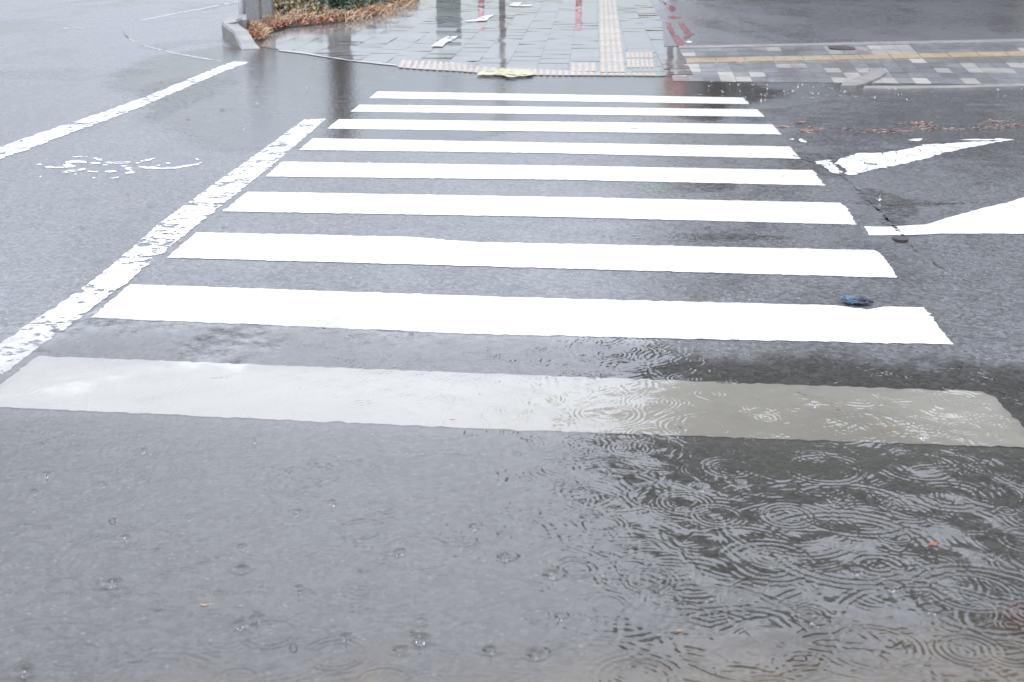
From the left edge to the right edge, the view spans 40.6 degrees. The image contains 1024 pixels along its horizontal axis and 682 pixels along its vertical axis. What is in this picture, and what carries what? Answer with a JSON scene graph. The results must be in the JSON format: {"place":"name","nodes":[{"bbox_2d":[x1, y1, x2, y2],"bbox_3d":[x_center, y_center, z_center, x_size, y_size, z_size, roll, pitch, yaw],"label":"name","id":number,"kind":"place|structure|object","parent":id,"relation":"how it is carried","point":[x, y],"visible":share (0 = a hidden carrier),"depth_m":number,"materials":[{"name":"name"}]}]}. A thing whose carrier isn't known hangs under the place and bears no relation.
{"place":"outdoors","nodes":[
{"label":"outdoors","id":0,"kind":"place"},
{"bbox_2d":[261,0,692,76],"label":"pavement","id":1,"kind":"structure","parent":0,"point":[409,28],"depth_m":16.62,"materials":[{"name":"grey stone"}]},
{"bbox_2d":[279,49,397,65],"bbox_3d":[-1.837,-2.903,14.151,0.148,0.001,2.259,-14,22,-39],"label":"pavement edge","id":2,"kind":"object","parent":1,"relation":"on","point":[338,58],"visible":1,"depth_m":14.03,"materials":[{"name":"grey concrete"}]},
{"bbox_2d":[432,36,456,45],"bbox_3d":[-0.776,-3.448,15.895,0.162,0.001,1.400,2,17,5],"label":"pavement mark","id":3,"kind":"object","parent":1,"relation":"on","point":[443,41],"visible":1,"depth_m":15.82,"materials":[{"name":"white paint"}]},
{"bbox_2d":[464,15,491,20],"bbox_3d":[-0.377,-4.556,19.511,0.313,0.001,1.446,5,18,15],"label":"pavement mark","id":4,"kind":"object","parent":1,"relation":"on","point":[482,18],"visible":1,"depth_m":19.41,"materials":[{"name":"white paint"}]},
{"bbox_2d":[509,2,531,5],"bbox_3d":[0.141,-5.500,22.589,0.396,0.001,0.997,0,17,0],"label":"pavement mark","id":5,"kind":"object","parent":1,"relation":"on","point":[516,4],"visible":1,"depth_m":22.26,"materials":[{"name":"white paint"}]},
{"bbox_2d":[397,60,655,75],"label":"ribbed kerb","id":6,"kind":"structure","parent":1,"relation":"on","point":[452,66],"depth_m":13.01,"materials":[{"name":"beige concrete"}]},
{"bbox_2d":[477,69,533,76],"bbox_3d":[-0.045,-2.449,12.628,0.562,0.001,0.605,8,19,25],"label":"yellow paint","id":7,"kind":"object","parent":6,"relation":"on","point":[515,73],"visible":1,"depth_m":12.64,"materials":[{"name":"yellow paint"}]},
{"bbox_2d":[570,62,596,71],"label":"tactile paving","id":8,"kind":"structure","parent":1,"relation":"on","point":[583,66],"depth_m":13.21,"materials":[{"name":"beige concrete"}]},
{"bbox_2d":[599,0,624,72],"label":"tactile paving","id":9,"kind":"structure","parent":1,"relation":"on","point":[611,55],"depth_m":16.19,"materials":[{"name":"beige tile"}]},
{"bbox_2d":[626,52,653,67],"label":"tactile paving","id":10,"kind":"structure","parent":1,"relation":"on","point":[640,59],"depth_m":13.84,"materials":[{"name":"concrete"}]},
{"bbox_2d":[0,0,1023,681],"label":"road","id":11,"kind":"structure","parent":0,"point":[788,536],"depth_m":3.78,"materials":[{"name":"grey asphalt"}]},
{"bbox_2d":[0,40,211,124],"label":"puddle","id":12,"kind":"object","parent":11,"relation":"on","point":[93,68],"visible":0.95,"depth_m":12.90,"materials":[{"name":"grey liquid"}]},
{"bbox_2d":[37,156,201,177],"bbox_3d":[-2.299,-1.003,7.967,0.974,0.001,0.751,0,17,0],"label":"bicycle mark","id":13,"kind":"object","parent":11,"relation":"on","point":[78,161],"visible":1,"depth_m":7.98,"materials":[{"name":"white paint"}]},
{"bbox_2d":[0,62,247,158],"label":"lane line","id":14,"kind":"object","parent":11,"relation":"on","point":[40,138],"visible":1,"depth_m":9.93,"materials":[{"name":"white paint"}]},
{"bbox_2d":[0,119,324,374],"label":"edge line","id":15,"kind":"object","parent":11,"relation":"on","point":[124,273],"visible":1,"depth_m":5.88,"materials":[{"name":"white paint"}]},
{"bbox_2d":[124,33,220,61],"bbox_3d":[-4.041,-3.345,15.608,0.301,0.001,4.493,-9,19,-26],"label":"thin line","id":16,"kind":"object","parent":11,"relation":"on","point":[171,52],"visible":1,"depth_m":14.70,"materials":[{"name":"paint"}]},
{"bbox_2d":[138,1,237,21],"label":"thin line","id":17,"kind":"object","parent":11,"relation":"on","point":[187,11],"visible":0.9,"depth_m":21.08,"materials":[{"name":"paint"}]},
{"bbox_2d":[222,14,259,49],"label":"kerb","id":18,"kind":"structure","parent":11,"relation":"on","point":[235,32],"depth_m":15.78,"materials":[{"name":"concrete"}]},
{"bbox_2d":[238,0,244,14],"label":"white post","id":19,"kind":"object","parent":11,"relation":"on","point":[241,3],"depth_m":18.15,"materials":[{"name":"metal"}]},
{"bbox_2d":[262,0,404,33],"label":"planting bed","id":20,"kind":"object","parent":11,"relation":"on","point":[293,25],"visible":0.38,"depth_m":18.62,"materials":[{"name":"brown plant"}]},
{"bbox_2d":[245,0,261,23],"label":"granite post","id":21,"kind":"object","parent":20,"relation":"on","point":[253,9],"depth_m":17.99,"materials":[{"name":"grey stone"}]},
{"bbox_2d":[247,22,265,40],"bbox_3d":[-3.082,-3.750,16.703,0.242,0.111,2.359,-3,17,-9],"label":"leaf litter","id":22,"kind":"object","parent":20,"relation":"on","point":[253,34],"visible":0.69,"depth_m":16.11,"materials":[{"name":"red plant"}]},
{"bbox_2d":[247,19,273,38],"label":"dry grass","id":23,"kind":"structure","parent":20,"relation":"on","point":[264,31],"depth_m":16.64,"materials":[{"name":"plant"}]},
{"bbox_2d":[261,0,273,17],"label":"granite post","id":24,"kind":"object","parent":20,"relation":"on","point":[267,6],"visible":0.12,"depth_m":19.55,"materials":[{"name":"grey stone"}]},
{"bbox_2d":[274,0,318,13],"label":"shrub","id":25,"kind":"object","parent":20,"relation":"on","point":[286,5],"visible":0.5,"depth_m":20.43,"materials":[{"name":"green plant"}]},
{"bbox_2d":[289,0,331,16],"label":"shrub","id":26,"kind":"object","parent":20,"relation":"on","point":[313,5],"visible":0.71,"depth_m":20.06,"materials":[{"name":"green plant"}]},
{"bbox_2d":[259,0,406,30],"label":"leaf litter","id":27,"kind":"object","parent":20,"relation":"on","point":[300,21],"visible":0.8,"depth_m":18.42,"materials":[{"name":"red plant"}]},
{"bbox_2d":[307,0,362,11],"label":"shrub","id":28,"kind":"object","parent":20,"relation":"on","point":[333,4],"visible":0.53,"depth_m":21.02,"materials":[{"name":"green plant"}]},
{"bbox_2d":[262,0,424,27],"bbox_3d":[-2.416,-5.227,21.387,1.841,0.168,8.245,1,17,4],"label":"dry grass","id":29,"kind":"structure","parent":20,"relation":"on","point":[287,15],"depth_m":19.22,"materials":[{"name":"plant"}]},
{"bbox_2d":[359,0,393,8],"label":"shrub","id":30,"kind":"object","parent":20,"relation":"on","point":[366,2],"visible":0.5,"depth_m":21.47,"materials":[{"name":"green plant"}]},
{"bbox_2d":[101,42,789,150],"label":"puddle","id":31,"kind":"object","parent":11,"relation":"on","point":[223,54],"visible":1,"depth_m":11.97,"materials":[{"name":"grey liquid"}]},
{"bbox_2d":[0,356,1023,447],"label":"crosswalk stripe","id":32,"kind":"object","parent":11,"relation":"on","point":[593,405],"visible":1,"depth_m":4.11,"materials":[{"name":"white paint"}]},
{"bbox_2d":[92,284,952,343],"bbox_3d":[-0.007,-0.097,5.012,3.052,0.001,0.526,2,17,6],"label":"crosswalk stripe","id":33,"kind":"object","parent":11,"relation":"on","point":[468,314],"visible":1,"depth_m":5.00,"materials":[{"name":"white paint"}]},
{"bbox_2d":[168,232,896,277],"bbox_3d":[0.051,-0.377,5.925,3.057,0.001,0.518,2,17,6],"label":"crosswalk stripe","id":34,"kind":"object","parent":11,"relation":"on","point":[433,251],"visible":1,"depth_m":5.90,"materials":[{"name":"white paint"}]},
{"bbox_2d":[223,192,856,224],"bbox_3d":[0.120,-0.668,6.875,3.077,0.001,0.539,2,17,6],"label":"crosswalk stripe","id":35,"kind":"object","parent":11,"relation":"on","point":[716,210],"visible":1,"depth_m":6.85,"materials":[{"name":"white paint"}]},
{"bbox_2d":[266,162,824,185],"bbox_3d":[0.164,-0.947,7.784,3.092,0.001,0.503,2,17,5],"label":"crosswalk stripe","id":36,"kind":"object","parent":11,"relation":"on","point":[589,173],"visible":1,"depth_m":7.79,"materials":[{"name":"white paint"}]},
{"bbox_2d":[299,138,800,158],"bbox_3d":[0.213,-1.203,8.622,3.086,0.001,0.487,2,17,6],"label":"crosswalk stripe","id":37,"kind":"object","parent":11,"relation":"on","point":[787,152],"visible":1,"depth_m":8.60,"materials":[{"name":"white paint"}]},
{"bbox_2d":[327,119,780,134],"bbox_3d":[0.276,-1.476,9.510,3.073,0.001,0.489,1,17,5],"label":"crosswalk stripe","id":38,"kind":"object","parent":11,"relation":"on","point":[705,128],"visible":1,"depth_m":9.51,"materials":[{"name":"white paint"}]},
{"bbox_2d":[351,105,763,116],"bbox_3d":[0.326,-1.717,10.298,3.047,0.001,0.428,2,17,5],"label":"crosswalk stripe","id":39,"kind":"object","parent":11,"relation":"on","point":[569,110],"visible":1,"depth_m":10.29,"materials":[{"name":"white paint"}]},
{"bbox_2d":[370,91,748,103],"bbox_3d":[0.356,-1.939,11.023,3.026,0.001,0.455,2,17,7],"label":"crosswalk stripe","id":40,"kind":"object","parent":11,"relation":"on","point":[555,97],"visible":1,"depth_m":11.03,"materials":[{"name":"white paint"}]},
{"bbox_2d":[163,621,1023,681],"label":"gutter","id":41,"kind":"object","parent":11,"relation":"on","point":[936,660],"visible":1,"depth_m":2.65,"materials":[{"name":"concrete"}]},
{"bbox_2d":[998,601,1023,640],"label":"rust stain","id":42,"kind":"object","parent":41,"relation":"on","point":[1018,621],"visible":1,"depth_m":2.83,"materials":[{"name":"brown"}]},
{"bbox_2d":[679,39,1023,48],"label":"kerb strip","id":43,"kind":"object","parent":11,"relation":"on","point":[866,43],"visible":1,"depth_m":15.61,"materials":[{"name":"concrete"}]},
{"bbox_2d":[840,295,873,303],"bbox_3d":[1.284,-0.157,5.144,0.124,0.025,0.072,4,18,13],"label":"crumpled rag","id":44,"kind":"object","parent":11,"relation":"on","point":[852,299],"visible":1,"depth_m":5.13,"materials":[{"name":"fabric"}]},
{"bbox_2d":[793,155,943,267],"bbox_3d":[1.787,-0.708,7.001,0.137,0.001,2.857,0,17,-1],"label":"joint line","id":45,"kind":"object","parent":11,"relation":"on","point":[896,227],"visible":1,"depth_m":6.67,"materials":[{"name":"black asphalt"}]},
{"bbox_2d":[892,235,907,242],"bbox_3d":[1.730,-0.456,6.168,0.064,0.012,0.110,0,17,0],"label":"tar patch","id":46,"kind":"object","parent":11,"relation":"on","point":[900,238],"visible":1,"depth_m":6.15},
{"bbox_2d":[776,119,1023,133],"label":"leaf shreds","id":47,"kind":"object","parent":11,"relation":"on","point":[892,130],"visible":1,"depth_m":9.43,"materials":[{"name":"brown plant"}]},
{"bbox_2d":[791,138,1013,174],"bbox_3d":[2.217,-1.219,8.674,1.890,0.001,1.027,-16,23,-41],"label":"arrow mark","id":48,"kind":"object","parent":11,"relation":"on","point":[855,165],"visible":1,"depth_m":8.31,"materials":[{"name":"white paint"}]},
{"bbox_2d":[841,68,1023,89],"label":"kerb","id":49,"kind":"structure","parent":11,"relation":"on","point":[952,87],"depth_m":11.67,"materials":[{"name":"grey concrete"}]},
{"bbox_2d":[881,202,984,204],"bbox_3d":[2.094,-0.696,6.964,0.579,0.001,0.070,-2,17,-6],"label":"joint line","id":50,"kind":"object","parent":11,"relation":"on","point":[900,203],"visible":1,"depth_m":6.95,"materials":[{"name":"black asphalt"}]},
{"bbox_2d":[864,197,1023,234],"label":"arrow mark","id":51,"kind":"object","parent":11,"relation":"on","point":[1007,218],"visible":1,"depth_m":6.47,"materials":[{"name":"white paint"}]},
{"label":"puddle","id":52,"kind":"structure","parent":11,"relation":"on","visible":0},
{"bbox_2d":[416,633,424,646],"bbox_3d":[-0.180,0.587,2.712,0.018,0.027,0.015,8,19,24],"label":"rain splash","id":53,"kind":"object","parent":52,"relation":"on","point":[420,642],"visible":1,"depth_m":2.71,"materials":[{"name":"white liquid"}]},
{"bbox_2d":[810,614,818,628],"bbox_3d":[0.609,0.563,2.781,0.019,0.033,0.020,-15,23,-40],"label":"rain splash","id":54,"kind":"object","parent":52,"relation":"on","point":[813,624],"visible":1,"depth_m":2.78,"materials":[{"name":"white liquid"}]},
{"bbox_2d":[888,580,895,592],"bbox_3d":[0.804,0.519,2.926,0.016,0.030,0.015,9,19,27],"label":"rain splash","id":55,"kind":"object","parent":52,"relation":"on","point":[891,590],"visible":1,"depth_m":2.93,"materials":[{"name":"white liquid"}]},
{"bbox_2d":[928,608,935,616],"bbox_3d":[0.858,0.554,2.826,0.015,0.020,0.018,0,17,1],"label":"rain splash","id":56,"kind":"object","parent":52,"relation":"on","point":[932,614],"visible":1,"depth_m":2.83,"materials":[{"name":"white liquid"}]},
{"bbox_2d":[660,0,1023,46],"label":"driveway","id":57,"kind":"structure","parent":0,"point":[722,22],"depth_m":19.13,"materials":[{"name":"grey asphalt"}]},
{"bbox_2d":[660,0,694,48],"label":"red paint","id":58,"kind":"object","parent":57,"relation":"on","point":[677,40],"visible":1,"depth_m":17.57,"materials":[{"name":"red paint"}]},
{"bbox_2d":[669,43,1023,84],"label":"block pavement","id":59,"kind":"structure","parent":0,"point":[820,74],"depth_m":13.29,"materials":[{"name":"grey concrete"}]},
{"bbox_2d":[825,46,868,54],"bbox_3d":[3.619,-3.130,14.880,0.453,0.011,1.006,3,17,9],"label":"manhole cover","id":60,"kind":"object","parent":59,"relation":"on","point":[834,50],"visible":1,"depth_m":14.93,"materials":[{"name":"metal"}]},
{"bbox_2d":[686,51,1023,62],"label":"tactile paving","id":61,"kind":"structure","parent":59,"relation":"on","point":[870,56],"depth_m":14.11,"materials":[{"name":"grey concrete"}]}
]}

